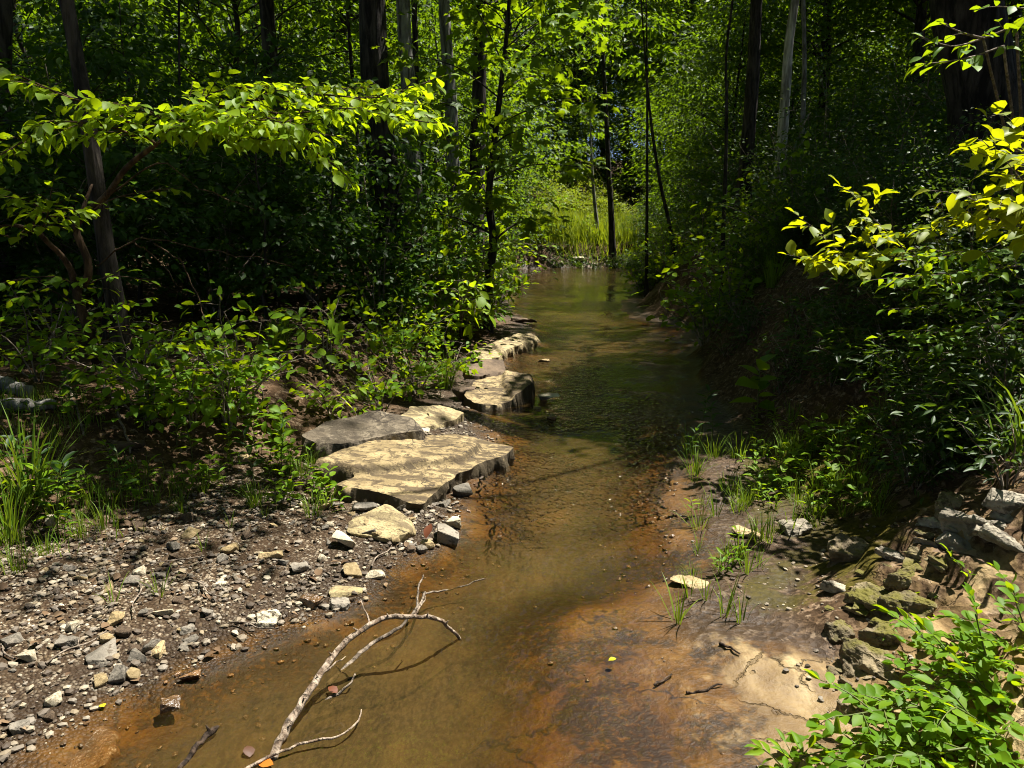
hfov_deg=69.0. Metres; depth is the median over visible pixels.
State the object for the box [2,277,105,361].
shrub
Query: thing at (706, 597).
grass sprout
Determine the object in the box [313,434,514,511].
flat slab
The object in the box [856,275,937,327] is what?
slope herb
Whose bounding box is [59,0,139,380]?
leaning tree
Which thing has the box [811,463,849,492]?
grass tuft
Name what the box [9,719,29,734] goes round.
grey stone
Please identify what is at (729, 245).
thicket shrub
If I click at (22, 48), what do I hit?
understory tree
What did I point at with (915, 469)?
slope herb
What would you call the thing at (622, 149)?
understory tree
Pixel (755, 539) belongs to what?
grass sprout
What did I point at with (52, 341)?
shrub
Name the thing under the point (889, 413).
slope herb
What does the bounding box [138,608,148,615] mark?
loose stone
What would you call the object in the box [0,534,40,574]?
grass tuft
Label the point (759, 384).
tall plant
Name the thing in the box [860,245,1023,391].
shaded bush
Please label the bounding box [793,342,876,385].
slope herb
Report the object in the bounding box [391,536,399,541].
loose stone
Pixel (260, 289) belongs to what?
sapling
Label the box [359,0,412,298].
oak tree
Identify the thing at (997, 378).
slope herb
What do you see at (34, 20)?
understory tree
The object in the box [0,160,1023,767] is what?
ground
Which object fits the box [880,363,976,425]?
slope herb
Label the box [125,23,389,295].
sapling
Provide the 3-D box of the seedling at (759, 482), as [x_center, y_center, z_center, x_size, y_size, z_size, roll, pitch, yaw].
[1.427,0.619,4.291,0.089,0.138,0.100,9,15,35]
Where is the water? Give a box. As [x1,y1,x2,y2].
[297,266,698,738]
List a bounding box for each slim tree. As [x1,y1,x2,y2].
[332,0,438,268]
[411,0,428,247]
[564,0,703,296]
[797,0,806,185]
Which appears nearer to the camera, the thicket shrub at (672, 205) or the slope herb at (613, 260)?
the slope herb at (613, 260)
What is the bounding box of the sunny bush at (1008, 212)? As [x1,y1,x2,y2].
[908,100,1023,261]
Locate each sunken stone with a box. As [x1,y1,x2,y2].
[160,695,180,715]
[177,669,200,680]
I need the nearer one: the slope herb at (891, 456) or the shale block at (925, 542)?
the shale block at (925, 542)
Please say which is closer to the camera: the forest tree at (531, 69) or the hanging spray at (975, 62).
the hanging spray at (975, 62)
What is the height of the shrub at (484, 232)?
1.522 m
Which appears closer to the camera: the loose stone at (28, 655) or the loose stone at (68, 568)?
the loose stone at (28, 655)
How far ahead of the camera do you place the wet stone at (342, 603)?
3.16 m
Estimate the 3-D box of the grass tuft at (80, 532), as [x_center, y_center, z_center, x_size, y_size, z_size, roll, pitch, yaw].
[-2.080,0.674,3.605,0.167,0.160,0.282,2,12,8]
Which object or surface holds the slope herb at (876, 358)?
on the ground at (496, 688)
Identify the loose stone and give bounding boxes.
[0,632,23,647]
[8,668,16,672]
[15,649,36,661]
[19,702,26,708]
[42,710,54,720]
[44,514,58,526]
[44,690,62,706]
[63,564,75,571]
[65,620,79,631]
[68,581,78,585]
[73,575,87,579]
[78,607,87,613]
[94,673,107,687]
[95,661,109,667]
[99,580,113,596]
[99,632,114,643]
[108,665,127,682]
[114,625,131,637]
[121,575,139,585]
[126,667,140,679]
[127,644,141,653]
[127,648,146,662]
[132,520,146,530]
[132,565,145,575]
[138,527,147,531]
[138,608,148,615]
[141,639,160,652]
[155,571,165,577]
[166,542,179,549]
[168,553,179,558]
[172,595,184,603]
[178,641,189,651]
[179,512,194,521]
[181,526,199,538]
[181,634,198,642]
[216,553,228,563]
[222,538,229,542]
[242,528,251,539]
[276,498,285,503]
[277,559,288,565]
[294,483,302,490]
[302,527,311,532]
[318,554,326,562]
[320,503,330,509]
[321,524,328,529]
[327,521,333,526]
[330,502,342,507]
[343,562,361,577]
[348,596,355,601]
[362,528,375,533]
[371,532,381,535]
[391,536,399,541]
[395,504,405,510]
[416,544,427,552]
[438,499,450,507]
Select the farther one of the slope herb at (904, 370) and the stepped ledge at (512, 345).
the stepped ledge at (512, 345)
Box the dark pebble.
[407,545,415,552]
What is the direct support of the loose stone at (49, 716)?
on the ground at (496, 688)
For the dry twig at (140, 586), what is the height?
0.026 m
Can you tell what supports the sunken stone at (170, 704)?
in the water
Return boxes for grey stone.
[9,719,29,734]
[54,634,79,648]
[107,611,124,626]
[179,624,194,634]
[201,607,212,616]
[290,561,309,571]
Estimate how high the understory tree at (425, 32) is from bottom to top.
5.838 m
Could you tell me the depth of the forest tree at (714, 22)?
48.70 m
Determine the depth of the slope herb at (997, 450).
3.08 m
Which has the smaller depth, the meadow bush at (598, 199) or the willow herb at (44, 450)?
the willow herb at (44, 450)
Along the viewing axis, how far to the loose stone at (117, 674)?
2.65 m
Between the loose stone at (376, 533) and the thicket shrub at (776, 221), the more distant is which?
the thicket shrub at (776, 221)
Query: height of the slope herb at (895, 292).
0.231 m
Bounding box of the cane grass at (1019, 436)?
[928,363,1023,468]
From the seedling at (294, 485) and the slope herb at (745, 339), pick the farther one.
the slope herb at (745, 339)
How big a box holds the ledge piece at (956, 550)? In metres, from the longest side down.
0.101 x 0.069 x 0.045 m
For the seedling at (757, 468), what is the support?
on the ground at (496, 688)
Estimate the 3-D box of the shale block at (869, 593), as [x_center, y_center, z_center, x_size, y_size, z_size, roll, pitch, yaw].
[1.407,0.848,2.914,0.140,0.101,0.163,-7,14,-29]
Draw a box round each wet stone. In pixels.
[297,593,322,609]
[330,597,349,610]
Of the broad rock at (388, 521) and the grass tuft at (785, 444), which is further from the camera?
the grass tuft at (785, 444)
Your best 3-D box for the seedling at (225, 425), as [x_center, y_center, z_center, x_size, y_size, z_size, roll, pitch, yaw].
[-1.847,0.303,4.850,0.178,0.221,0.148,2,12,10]
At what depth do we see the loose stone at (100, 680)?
2.62 m
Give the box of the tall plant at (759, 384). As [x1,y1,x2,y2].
[730,354,778,423]
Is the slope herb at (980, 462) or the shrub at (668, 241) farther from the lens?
the shrub at (668, 241)
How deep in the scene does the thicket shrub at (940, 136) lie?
8.30 m
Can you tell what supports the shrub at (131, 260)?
on the ground at (496, 688)
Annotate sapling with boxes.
[0,2,278,304]
[0,23,250,338]
[0,48,80,261]
[8,0,212,269]
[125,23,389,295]
[132,65,391,333]
[178,0,193,315]
[205,68,449,318]
[214,376,294,443]
[286,381,369,419]
[431,279,495,338]
[566,86,613,229]
[597,0,677,263]
[717,0,733,308]
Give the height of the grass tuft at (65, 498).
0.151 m
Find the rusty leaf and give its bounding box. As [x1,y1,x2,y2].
[328,686,337,692]
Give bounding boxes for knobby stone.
[255,609,281,627]
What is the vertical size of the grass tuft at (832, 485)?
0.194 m
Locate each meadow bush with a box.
[522,163,590,208]
[528,198,565,218]
[536,186,580,214]
[556,178,620,214]
[573,165,633,209]
[573,197,614,225]
[573,213,602,237]
[600,194,640,219]
[603,213,629,234]
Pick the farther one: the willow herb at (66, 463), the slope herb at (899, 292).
the slope herb at (899, 292)
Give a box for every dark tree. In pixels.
[0,0,20,310]
[259,0,291,274]
[410,0,580,299]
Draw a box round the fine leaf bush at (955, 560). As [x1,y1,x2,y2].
[873,543,975,639]
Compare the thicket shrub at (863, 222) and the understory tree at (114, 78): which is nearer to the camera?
the thicket shrub at (863, 222)
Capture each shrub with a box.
[0,38,229,326]
[0,83,195,296]
[0,115,76,313]
[0,270,100,381]
[0,289,52,357]
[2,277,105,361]
[12,97,100,262]
[37,117,363,323]
[37,289,251,432]
[39,120,202,269]
[50,311,221,422]
[89,314,279,427]
[98,312,190,366]
[114,293,338,433]
[116,113,261,281]
[116,142,307,301]
[143,279,351,416]
[153,95,387,300]
[179,109,363,275]
[188,319,281,386]
[246,277,401,375]
[259,139,476,334]
[303,152,479,290]
[316,328,458,412]
[326,272,466,370]
[356,296,459,359]
[358,188,527,306]
[362,317,482,401]
[364,225,509,322]
[367,156,506,278]
[370,264,480,348]
[370,268,465,329]
[372,208,520,322]
[374,236,538,339]
[391,313,501,388]
[392,270,458,322]
[410,201,507,287]
[417,228,523,294]
[423,280,511,331]
[423,296,486,347]
[432,215,499,255]
[433,277,500,329]
[444,211,501,276]
[454,265,532,320]
[461,277,518,320]
[477,272,522,299]
[485,238,529,277]
[488,237,558,302]
[494,243,523,297]
[494,251,507,271]
[495,232,529,285]
[568,213,600,237]
[578,218,605,241]
[609,242,663,291]
[618,205,654,246]
[620,238,653,273]
[620,246,661,294]
[625,242,657,270]
[627,187,672,222]
[628,217,717,279]
[628,223,696,267]
[628,234,651,265]
[628,258,656,278]
[629,195,673,230]
[631,256,754,350]
[632,247,651,272]
[633,229,766,329]
[634,223,676,269]
[637,214,688,247]
[638,180,684,222]
[638,210,667,250]
[639,92,825,248]
[642,213,688,242]
[644,225,706,268]
[644,250,669,282]
[648,184,696,229]
[650,233,685,275]
[653,219,692,250]
[654,199,720,260]
[657,120,763,248]
[657,195,730,253]
[658,122,735,239]
[659,190,709,244]
[661,205,730,258]
[662,222,759,313]
[662,266,728,333]
[675,207,771,280]
[675,234,794,311]
[686,98,846,244]
[689,132,843,257]
[693,52,918,211]
[703,169,781,259]
[708,191,788,291]
[717,103,896,257]
[717,209,776,265]
[719,179,794,261]
[719,179,809,260]
[727,158,825,261]
[730,87,909,199]
[733,220,803,289]
[736,37,921,181]
[736,155,840,255]
[737,83,866,167]
[747,163,835,264]
[748,110,910,208]
[749,158,866,257]
[767,175,831,260]
[775,59,939,170]
[776,135,895,260]
[778,146,904,255]
[779,136,911,256]
[781,182,839,241]
[788,195,827,252]
[792,129,944,296]
[792,151,881,254]
[795,111,972,263]
[796,81,946,211]
[803,15,1023,183]
[807,141,963,251]
[811,119,1002,302]
[827,44,944,217]
[827,55,944,152]
[829,180,930,283]
[836,108,1023,288]
[840,47,1022,186]
[852,30,1023,157]
[852,95,1023,268]
[855,136,1023,285]
[862,155,973,273]
[872,147,1023,352]
[886,31,1023,137]
[902,116,1023,278]
[907,140,1008,206]
[918,22,1023,116]
[924,128,946,152]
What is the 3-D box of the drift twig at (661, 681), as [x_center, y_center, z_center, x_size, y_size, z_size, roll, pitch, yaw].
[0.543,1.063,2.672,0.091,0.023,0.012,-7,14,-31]
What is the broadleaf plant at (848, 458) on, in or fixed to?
on the ground at (496, 688)
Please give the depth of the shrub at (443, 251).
9.61 m
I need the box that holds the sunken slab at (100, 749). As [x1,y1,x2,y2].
[59,725,120,767]
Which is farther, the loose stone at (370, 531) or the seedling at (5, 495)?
the loose stone at (370, 531)
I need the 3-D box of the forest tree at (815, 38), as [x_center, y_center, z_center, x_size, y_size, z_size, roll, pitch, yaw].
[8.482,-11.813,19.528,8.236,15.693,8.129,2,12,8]
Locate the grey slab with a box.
[300,411,424,461]
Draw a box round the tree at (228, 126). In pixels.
[0,63,459,366]
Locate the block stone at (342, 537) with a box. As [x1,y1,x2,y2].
[332,530,355,547]
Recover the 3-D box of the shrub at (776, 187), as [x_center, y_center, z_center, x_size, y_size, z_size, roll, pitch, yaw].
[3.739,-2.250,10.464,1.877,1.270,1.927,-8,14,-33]
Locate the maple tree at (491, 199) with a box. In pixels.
[370,0,625,333]
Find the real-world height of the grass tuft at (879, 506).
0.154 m
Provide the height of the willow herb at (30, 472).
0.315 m
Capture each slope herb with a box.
[536,250,569,265]
[544,239,565,251]
[548,259,569,267]
[562,253,582,267]
[569,250,597,267]
[584,257,603,268]
[589,259,607,267]
[596,254,628,270]
[600,251,638,271]
[603,256,638,269]
[728,312,760,342]
[730,329,814,368]
[745,352,806,394]
[768,298,851,358]
[773,281,816,320]
[790,280,855,318]
[790,310,907,383]
[792,348,857,386]
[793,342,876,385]
[797,322,895,381]
[799,321,890,379]
[804,309,940,364]
[807,268,944,336]
[811,321,945,375]
[813,327,958,395]
[819,268,976,333]
[829,425,974,483]
[830,317,905,367]
[830,336,897,379]
[832,344,911,392]
[836,371,946,421]
[843,345,970,395]
[846,290,912,333]
[847,301,934,352]
[849,287,939,332]
[849,338,941,388]
[851,386,941,454]
[852,272,946,321]
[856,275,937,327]
[861,375,935,447]
[866,416,989,503]
[867,327,919,357]
[867,363,911,392]
[868,338,932,383]
[868,340,972,404]
[869,278,916,303]
[869,380,1023,439]
[870,266,979,325]
[873,344,1023,412]
[873,396,999,474]
[873,413,987,480]
[875,333,995,407]
[879,301,1013,399]
[880,291,953,331]
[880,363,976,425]
[881,277,1018,335]
[883,357,937,387]
[883,358,936,379]
[886,306,960,344]
[887,411,945,453]
[888,391,951,421]
[888,399,1023,489]
[889,263,944,282]
[890,366,936,404]
[890,397,1023,470]
[892,380,990,459]
[892,422,933,459]
[892,443,974,494]
[894,281,950,307]
[894,354,1023,429]
[896,309,955,348]
[898,243,1023,306]
[898,340,940,360]
[899,394,1002,458]
[901,303,1023,377]
[901,329,1023,409]
[904,282,994,324]
[904,317,1023,377]
[906,415,987,467]
[908,377,1012,439]
[911,278,1023,342]
[913,360,1023,414]
[915,239,1023,315]
[918,408,1012,451]
[920,268,1023,336]
[920,362,987,398]
[924,361,1020,410]
[924,419,1021,460]
[925,297,1023,392]
[928,336,1023,401]
[928,336,1023,415]
[932,396,992,438]
[935,363,1023,452]
[936,375,1023,432]
[938,328,1021,364]
[938,404,1023,459]
[940,352,1023,428]
[945,369,1023,438]
[946,321,1023,364]
[946,366,1023,454]
[948,380,1023,449]
[964,274,1023,314]
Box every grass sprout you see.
[95,573,130,601]
[134,563,180,596]
[196,529,216,550]
[226,510,234,527]
[240,492,259,507]
[651,573,702,624]
[678,572,698,597]
[685,451,713,476]
[692,525,713,549]
[694,569,715,600]
[701,483,726,516]
[711,571,741,616]
[720,537,734,551]
[725,584,756,622]
[726,534,770,574]
[727,468,750,495]
[729,523,760,557]
[745,507,767,543]
[755,546,763,562]
[765,492,780,509]
[768,500,805,528]
[770,518,780,532]
[800,492,824,523]
[809,511,827,527]
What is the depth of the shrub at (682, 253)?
15.08 m
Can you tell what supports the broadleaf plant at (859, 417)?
on the ground at (496, 688)
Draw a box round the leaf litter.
[0,252,1023,617]
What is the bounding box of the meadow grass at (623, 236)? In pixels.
[522,202,660,265]
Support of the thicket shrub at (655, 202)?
on the ground at (496, 688)
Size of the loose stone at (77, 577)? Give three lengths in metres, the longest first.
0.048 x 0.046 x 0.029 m
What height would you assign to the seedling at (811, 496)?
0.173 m
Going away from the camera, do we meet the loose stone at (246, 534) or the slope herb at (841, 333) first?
the loose stone at (246, 534)
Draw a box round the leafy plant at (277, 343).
[253,308,300,355]
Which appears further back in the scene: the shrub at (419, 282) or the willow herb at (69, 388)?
the shrub at (419, 282)
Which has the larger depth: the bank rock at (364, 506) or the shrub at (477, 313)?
the shrub at (477, 313)
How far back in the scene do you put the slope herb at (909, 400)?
4.12 m
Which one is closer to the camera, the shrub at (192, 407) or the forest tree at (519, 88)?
the shrub at (192, 407)
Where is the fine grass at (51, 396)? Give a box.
[0,378,246,570]
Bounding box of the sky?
[460,5,891,160]
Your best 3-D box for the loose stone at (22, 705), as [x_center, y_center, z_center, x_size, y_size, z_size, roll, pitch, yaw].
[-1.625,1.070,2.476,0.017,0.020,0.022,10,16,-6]
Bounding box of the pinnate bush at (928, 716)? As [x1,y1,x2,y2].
[759,560,1023,767]
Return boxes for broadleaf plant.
[22,463,62,510]
[39,379,76,426]
[58,476,84,507]
[75,470,99,491]
[93,394,109,418]
[122,473,141,502]
[135,399,156,429]
[173,417,201,459]
[178,460,203,492]
[198,454,220,487]
[224,429,239,444]
[240,409,262,443]
[263,479,282,509]
[266,436,286,464]
[269,405,296,433]
[269,430,295,467]
[272,465,288,492]
[274,442,287,459]
[279,454,292,474]
[281,471,302,506]
[289,438,302,458]
[307,393,322,414]
[311,463,328,489]
[315,474,332,499]
[319,384,331,405]
[319,466,337,496]
[429,351,441,367]
[434,372,444,395]
[466,319,478,340]
[748,449,763,467]
[752,437,762,451]
[765,457,793,496]
[772,438,791,468]
[789,442,808,475]
[789,461,809,481]
[799,415,821,445]
[804,429,819,452]
[813,461,839,495]
[814,412,835,449]
[819,445,835,472]
[819,463,851,505]
[823,437,841,462]
[827,453,840,470]
[838,411,862,448]
[842,455,860,483]
[843,475,873,515]
[848,406,873,444]
[854,405,877,428]
[859,433,873,448]
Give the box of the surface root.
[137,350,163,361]
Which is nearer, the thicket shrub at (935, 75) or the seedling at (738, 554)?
the seedling at (738, 554)
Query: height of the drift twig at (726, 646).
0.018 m
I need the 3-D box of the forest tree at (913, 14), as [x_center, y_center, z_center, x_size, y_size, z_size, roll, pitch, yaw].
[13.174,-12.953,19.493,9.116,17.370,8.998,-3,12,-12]
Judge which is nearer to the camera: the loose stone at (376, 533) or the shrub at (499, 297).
the loose stone at (376, 533)
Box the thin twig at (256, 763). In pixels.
[245,709,361,767]
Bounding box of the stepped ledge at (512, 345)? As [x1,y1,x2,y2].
[467,333,539,361]
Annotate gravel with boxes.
[0,402,494,764]
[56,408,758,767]
[717,321,1008,767]
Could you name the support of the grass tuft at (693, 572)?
on the ground at (496, 688)
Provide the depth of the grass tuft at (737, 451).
5.10 m
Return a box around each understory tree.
[12,0,94,106]
[12,0,197,176]
[12,0,198,192]
[12,0,230,238]
[13,8,45,74]
[13,37,138,189]
[31,14,177,192]
[48,0,462,266]
[64,3,226,151]
[101,0,335,202]
[135,0,304,162]
[150,0,359,191]
[164,0,401,197]
[171,0,420,242]
[291,0,499,213]
[307,59,365,205]
[334,1,556,235]
[349,112,437,219]
[350,34,469,204]
[399,85,468,213]
[403,24,589,242]
[423,67,568,230]
[428,98,507,200]
[430,68,527,181]
[430,83,546,208]
[443,108,551,208]
[463,81,545,191]
[502,76,551,192]
[503,58,611,208]
[507,111,561,197]
[523,47,592,185]
[526,111,583,190]
[533,98,621,207]
[536,100,621,189]
[542,122,617,210]
[562,97,644,202]
[570,82,684,215]
[584,110,641,193]
[585,71,675,201]
[585,73,685,213]
[609,63,767,241]
[612,22,777,220]
[615,0,851,211]
[615,105,671,202]
[616,99,699,215]
[619,2,816,210]
[628,93,711,211]
[648,0,855,217]
[651,40,800,194]
[651,122,714,216]
[656,92,737,182]
[662,118,731,217]
[678,0,931,184]
[686,49,811,161]
[690,58,818,155]
[758,77,833,133]
[791,43,907,162]
[810,0,1023,138]
[830,68,909,119]
[870,0,1023,126]
[897,11,1023,106]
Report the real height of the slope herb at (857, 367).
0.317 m
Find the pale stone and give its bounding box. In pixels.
[538,392,559,399]
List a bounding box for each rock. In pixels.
[0,376,34,396]
[0,397,56,412]
[111,440,145,451]
[235,454,251,461]
[347,504,415,543]
[352,502,377,511]
[422,427,429,432]
[437,523,458,547]
[445,516,460,528]
[452,386,475,399]
[452,482,472,496]
[511,317,536,322]
[537,359,549,362]
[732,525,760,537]
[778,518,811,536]
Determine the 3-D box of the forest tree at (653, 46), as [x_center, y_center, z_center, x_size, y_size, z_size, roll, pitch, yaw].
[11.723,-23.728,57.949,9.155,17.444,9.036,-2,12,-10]
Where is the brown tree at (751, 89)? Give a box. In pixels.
[730,0,762,257]
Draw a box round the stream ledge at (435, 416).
[402,405,463,429]
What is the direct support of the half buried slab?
on the ground at (496, 688)
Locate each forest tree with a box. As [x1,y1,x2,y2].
[15,2,173,92]
[16,2,88,42]
[29,0,258,153]
[91,0,276,195]
[185,2,348,83]
[210,0,461,250]
[240,1,419,139]
[294,0,494,112]
[353,0,532,220]
[418,0,563,107]
[420,0,616,223]
[466,1,585,201]
[496,0,673,210]
[514,0,623,184]
[524,0,632,201]
[530,1,678,193]
[536,6,648,164]
[564,0,689,205]
[608,4,707,159]
[610,0,747,210]
[612,0,727,148]
[617,0,692,188]
[630,0,832,123]
[638,1,726,107]
[681,1,786,99]
[691,0,930,142]
[692,1,840,83]
[721,0,906,119]
[763,2,863,96]
[773,0,931,93]
[809,6,936,109]
[829,32,932,89]
[834,0,1015,117]
[852,28,932,74]
[866,0,1023,47]
[883,0,1023,41]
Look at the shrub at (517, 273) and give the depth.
15.10 m
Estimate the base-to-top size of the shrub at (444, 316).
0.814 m
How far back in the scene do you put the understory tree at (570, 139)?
47.18 m
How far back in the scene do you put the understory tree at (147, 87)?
28.58 m
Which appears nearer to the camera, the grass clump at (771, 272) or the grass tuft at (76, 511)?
the grass tuft at (76, 511)
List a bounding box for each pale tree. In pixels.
[396,0,425,257]
[438,0,469,299]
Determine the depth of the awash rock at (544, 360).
8.93 m
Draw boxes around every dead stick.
[59,371,84,434]
[103,384,131,452]
[126,365,186,399]
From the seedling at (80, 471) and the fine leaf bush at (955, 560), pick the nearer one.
the fine leaf bush at (955, 560)
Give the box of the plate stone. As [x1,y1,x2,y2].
[329,585,362,597]
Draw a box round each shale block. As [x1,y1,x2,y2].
[819,580,845,592]
[824,619,855,642]
[827,533,872,567]
[836,687,896,720]
[839,637,894,677]
[843,581,890,605]
[858,621,900,646]
[874,546,903,561]
[875,590,937,617]
[883,564,915,591]
[912,537,938,548]
[934,491,963,518]
[935,531,972,551]
[938,506,1004,540]
[976,522,1023,552]
[981,488,1023,513]
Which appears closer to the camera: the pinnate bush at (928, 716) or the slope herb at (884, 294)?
the pinnate bush at (928, 716)
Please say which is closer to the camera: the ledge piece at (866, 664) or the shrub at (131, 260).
the ledge piece at (866, 664)
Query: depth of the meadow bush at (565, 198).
36.23 m
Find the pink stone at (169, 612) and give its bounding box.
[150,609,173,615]
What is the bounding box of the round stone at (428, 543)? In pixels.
[419,539,434,549]
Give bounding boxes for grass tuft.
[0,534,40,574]
[17,525,69,555]
[27,492,76,518]
[54,482,87,506]
[62,507,106,539]
[68,502,91,520]
[70,467,104,509]
[78,497,118,530]
[82,467,124,507]
[135,484,164,505]
[161,465,193,493]
[164,490,202,512]
[194,469,218,493]
[230,473,274,506]
[246,486,273,508]
[268,454,293,475]
[278,448,322,478]
[281,448,316,474]
[288,487,344,517]
[303,445,327,466]
[309,479,339,507]
[339,377,368,401]
[670,416,704,454]
[674,494,722,529]
[678,445,716,474]
[680,559,706,575]
[691,433,738,458]
[701,464,741,493]
[709,544,741,571]
[723,427,761,459]
[724,486,748,512]
[729,486,753,509]
[730,476,760,505]
[740,462,780,487]
[742,479,771,500]
[743,430,772,456]
[746,503,791,542]
[755,457,798,485]
[766,434,795,465]
[774,420,801,448]
[776,429,810,455]
[776,474,822,506]
[777,395,803,421]
[777,429,793,453]
[783,478,801,494]
[786,482,834,516]
[791,416,821,453]
[798,459,836,493]
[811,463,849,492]
[818,411,858,448]
[820,468,858,498]
[829,500,862,516]
[837,441,861,460]
[838,457,878,488]
[843,471,894,509]
[845,426,877,462]
[854,412,876,437]
[863,486,901,516]
[867,392,895,422]
[868,434,886,453]
[870,470,894,496]
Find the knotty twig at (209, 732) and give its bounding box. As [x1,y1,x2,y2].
[177,725,218,767]
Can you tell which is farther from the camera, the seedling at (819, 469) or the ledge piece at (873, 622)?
the seedling at (819, 469)
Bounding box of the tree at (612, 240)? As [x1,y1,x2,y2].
[538,0,667,270]
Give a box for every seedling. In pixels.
[0,389,15,414]
[0,479,9,504]
[34,500,72,535]
[53,513,74,533]
[54,503,70,520]
[57,481,77,502]
[69,472,84,490]
[73,463,94,485]
[95,439,116,466]
[97,460,120,482]
[121,461,142,478]
[129,480,150,504]
[133,454,161,485]
[167,414,189,445]
[168,463,182,487]
[209,460,227,484]
[215,413,240,445]
[215,442,239,468]
[244,434,265,458]
[258,433,270,453]
[263,436,276,464]
[263,460,275,477]
[284,476,303,498]
[301,460,315,485]
[303,464,323,485]
[304,477,319,498]
[308,478,326,498]
[329,486,351,507]
[685,498,699,515]
[709,547,733,575]
[715,546,742,573]
[727,525,742,545]
[733,540,749,561]
[735,450,747,467]
[743,463,769,495]
[748,418,763,432]
[748,466,769,496]
[751,481,767,502]
[762,442,772,459]
[764,469,779,492]
[765,488,781,503]
[768,407,782,425]
[778,479,795,497]
[784,449,803,466]
[796,459,809,477]
[799,489,821,511]
[803,452,818,474]
[804,433,825,456]
[811,461,826,479]
[816,497,834,515]
[817,422,837,444]
[817,423,838,444]
[842,420,862,443]
[863,441,886,469]
[876,408,893,433]
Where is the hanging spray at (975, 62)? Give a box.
[903,0,1023,275]
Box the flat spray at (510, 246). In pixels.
[481,237,556,279]
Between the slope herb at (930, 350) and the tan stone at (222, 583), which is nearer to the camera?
the tan stone at (222, 583)
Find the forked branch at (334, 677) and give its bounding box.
[326,574,483,686]
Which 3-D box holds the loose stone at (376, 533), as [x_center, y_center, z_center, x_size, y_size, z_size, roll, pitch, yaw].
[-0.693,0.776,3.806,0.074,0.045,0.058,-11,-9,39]
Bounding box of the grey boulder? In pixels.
[463,370,534,416]
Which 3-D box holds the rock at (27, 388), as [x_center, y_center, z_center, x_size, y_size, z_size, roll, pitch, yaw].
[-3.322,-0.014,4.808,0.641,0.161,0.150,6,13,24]
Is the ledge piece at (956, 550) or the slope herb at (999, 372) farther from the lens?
the slope herb at (999, 372)
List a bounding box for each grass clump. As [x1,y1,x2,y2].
[0,401,94,511]
[0,470,48,546]
[415,351,464,389]
[743,246,795,287]
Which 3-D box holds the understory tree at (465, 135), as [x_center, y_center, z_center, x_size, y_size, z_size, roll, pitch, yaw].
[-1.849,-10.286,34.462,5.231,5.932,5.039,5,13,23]
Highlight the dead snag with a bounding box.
[770,0,798,250]
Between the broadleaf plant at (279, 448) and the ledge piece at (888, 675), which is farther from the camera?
the broadleaf plant at (279, 448)
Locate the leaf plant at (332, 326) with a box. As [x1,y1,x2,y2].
[268,305,343,359]
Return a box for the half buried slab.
[670,575,708,588]
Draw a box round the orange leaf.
[259,759,272,766]
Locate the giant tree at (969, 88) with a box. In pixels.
[928,0,1023,250]
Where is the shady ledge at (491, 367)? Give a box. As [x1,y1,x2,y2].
[463,359,505,379]
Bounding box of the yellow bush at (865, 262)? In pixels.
[778,175,1005,283]
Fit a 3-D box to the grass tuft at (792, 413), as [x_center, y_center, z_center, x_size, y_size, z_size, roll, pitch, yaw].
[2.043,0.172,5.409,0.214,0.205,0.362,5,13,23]
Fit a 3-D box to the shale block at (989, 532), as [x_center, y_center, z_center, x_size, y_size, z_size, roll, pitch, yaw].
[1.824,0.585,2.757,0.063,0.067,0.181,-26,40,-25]
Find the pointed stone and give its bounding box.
[85,637,116,664]
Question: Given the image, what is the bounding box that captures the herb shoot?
[744,728,815,767]
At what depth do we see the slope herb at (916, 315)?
4.85 m
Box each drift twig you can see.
[653,673,672,686]
[686,683,722,693]
[719,642,739,653]
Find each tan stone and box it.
[151,640,165,658]
[212,580,227,587]
[220,542,238,554]
[258,550,282,558]
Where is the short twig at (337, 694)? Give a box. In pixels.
[325,673,355,701]
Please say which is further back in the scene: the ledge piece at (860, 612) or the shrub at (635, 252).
the shrub at (635, 252)
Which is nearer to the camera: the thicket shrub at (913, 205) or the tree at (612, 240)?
the thicket shrub at (913, 205)
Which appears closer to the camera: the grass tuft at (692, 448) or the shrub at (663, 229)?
the grass tuft at (692, 448)
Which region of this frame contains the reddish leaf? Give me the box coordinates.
[424,524,431,537]
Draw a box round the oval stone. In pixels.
[365,570,384,578]
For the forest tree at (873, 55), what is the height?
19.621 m
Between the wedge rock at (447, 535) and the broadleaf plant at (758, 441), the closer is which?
the wedge rock at (447, 535)
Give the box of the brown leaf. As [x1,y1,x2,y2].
[243,746,254,756]
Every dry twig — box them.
[0,642,15,659]
[45,630,106,664]
[132,583,147,611]
[150,555,203,564]
[188,579,221,596]
[230,619,267,628]
[371,545,391,566]
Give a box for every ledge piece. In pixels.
[824,605,833,610]
[826,665,842,672]
[826,666,839,674]
[838,675,852,685]
[843,606,868,615]
[851,602,866,610]
[854,569,863,575]
[856,654,879,674]
[863,675,872,679]
[864,602,877,610]
[866,617,887,627]
[874,671,899,680]
[902,557,922,572]
[903,551,921,559]
[907,545,920,555]
[912,530,935,539]
[915,517,940,528]
[924,557,945,572]
[928,555,946,569]
[928,592,938,598]
[946,547,965,553]
[948,526,958,531]
[967,525,981,535]
[986,519,1006,526]
[990,510,1013,522]
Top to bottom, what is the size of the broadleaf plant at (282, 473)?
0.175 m
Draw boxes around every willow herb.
[0,433,41,473]
[0,435,29,492]
[16,402,43,435]
[16,458,56,513]
[23,442,59,478]
[38,451,83,531]
[48,457,78,505]
[58,369,80,406]
[60,371,84,411]
[100,443,140,506]
[127,374,161,424]
[145,374,161,426]
[207,365,238,407]
[228,424,265,488]
[272,419,290,451]
[359,383,375,407]
[399,339,415,370]
[408,367,421,389]
[423,323,438,356]
[682,423,702,460]
[692,384,719,434]

